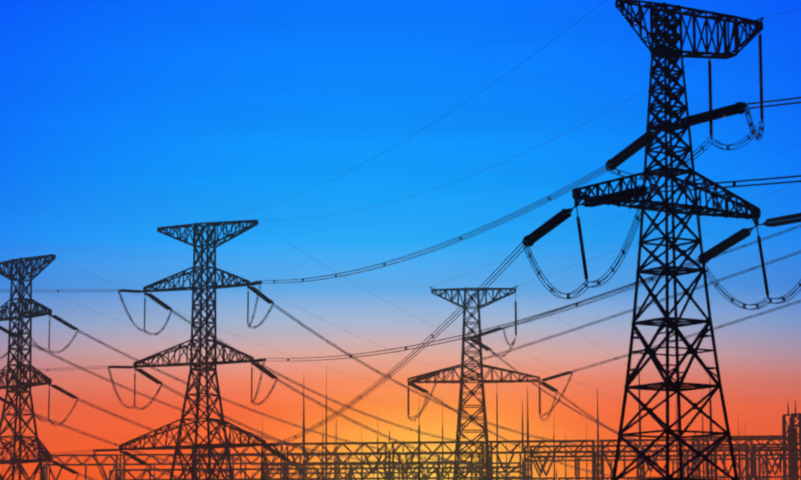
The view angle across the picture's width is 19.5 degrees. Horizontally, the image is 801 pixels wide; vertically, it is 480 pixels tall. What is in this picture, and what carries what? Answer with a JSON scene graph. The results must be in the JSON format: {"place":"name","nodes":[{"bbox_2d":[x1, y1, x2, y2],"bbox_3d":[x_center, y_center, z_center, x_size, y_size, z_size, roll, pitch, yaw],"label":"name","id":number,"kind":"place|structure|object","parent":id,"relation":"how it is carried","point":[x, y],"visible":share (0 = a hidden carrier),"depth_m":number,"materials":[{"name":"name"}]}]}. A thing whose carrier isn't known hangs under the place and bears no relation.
{"place":"outdoors","nodes":[
{"label":"outdoors","id":0,"kind":"place"},
{"bbox_2d":[0,1,800,479],"bbox_3d":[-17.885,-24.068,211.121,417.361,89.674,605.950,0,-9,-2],"label":"conductors","id":1,"kind":"object","parent":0,"point":[652,279],"visible":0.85,"depth_m":328.58,"materials":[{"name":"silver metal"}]},
{"bbox_2d":[0,0,800,479],"label":"sky","id":2,"kind":"structure","parent":0,"point":[121,121],"materials":[{"name":"blue"}]},
{"label":"terrain","id":3,"kind":"structure","parent":0,"visible":0},
{"bbox_2d":[0,254,55,479],"bbox_3d":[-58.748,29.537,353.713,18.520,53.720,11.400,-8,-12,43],"label":"double circuit tower","id":4,"kind":"structure","parent":3,"relation":"on","point":[17,376],"depth_m":353.87,"materials":[{"name":"metal"}]},
{"bbox_2d":[119,220,265,479],"bbox_3d":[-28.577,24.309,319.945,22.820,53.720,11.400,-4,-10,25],"label":"double circuit tower","id":5,"kind":"structure","parent":3,"relation":"on","point":[227,444],"depth_m":320.68,"materials":[{"name":"metal"}]},
{"bbox_2d":[39,364,800,479],"bbox_3d":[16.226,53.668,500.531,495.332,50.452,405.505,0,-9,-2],"label":"substation gantries","id":6,"kind":"object","parent":3,"relation":"on","point":[792,449],"visible":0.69,"depth_m":448.25,"materials":[{"name":"metal"}]},
{"bbox_2d":[48,448,786,479],"bbox_3d":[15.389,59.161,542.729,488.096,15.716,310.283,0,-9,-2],"label":"substation insulators","id":7,"kind":"object","parent":6,"relation":"on","point":[778,465],"visible":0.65,"depth_m":431.40,"materials":[{"name":"black glass"}]},
{"bbox_2d":[407,285,539,479],"bbox_3d":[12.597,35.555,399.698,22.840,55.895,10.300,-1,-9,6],"label":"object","id":8,"kind":"object","parent":3,"relation":"on","point":[458,449],"visible":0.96,"depth_m":401.52,"materials":[{"name":"metal"}]},
{"bbox_2d":[0,32,800,479],"bbox_3d":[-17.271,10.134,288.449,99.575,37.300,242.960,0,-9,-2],"label":"insulator strings","id":9,"kind":"object","parent":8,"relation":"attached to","point":[614,162],"visible":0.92,"depth_m":188.86,"materials":[{"name":"black glass"}]},
{"bbox_2d":[572,0,763,479],"bbox_3d":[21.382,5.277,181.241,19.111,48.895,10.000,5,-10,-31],"label":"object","id":10,"kind":"object","parent":3,"relation":"on","point":[671,52],"visible":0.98,"depth_m":182.03,"materials":[{"name":"metal"}]}
]}

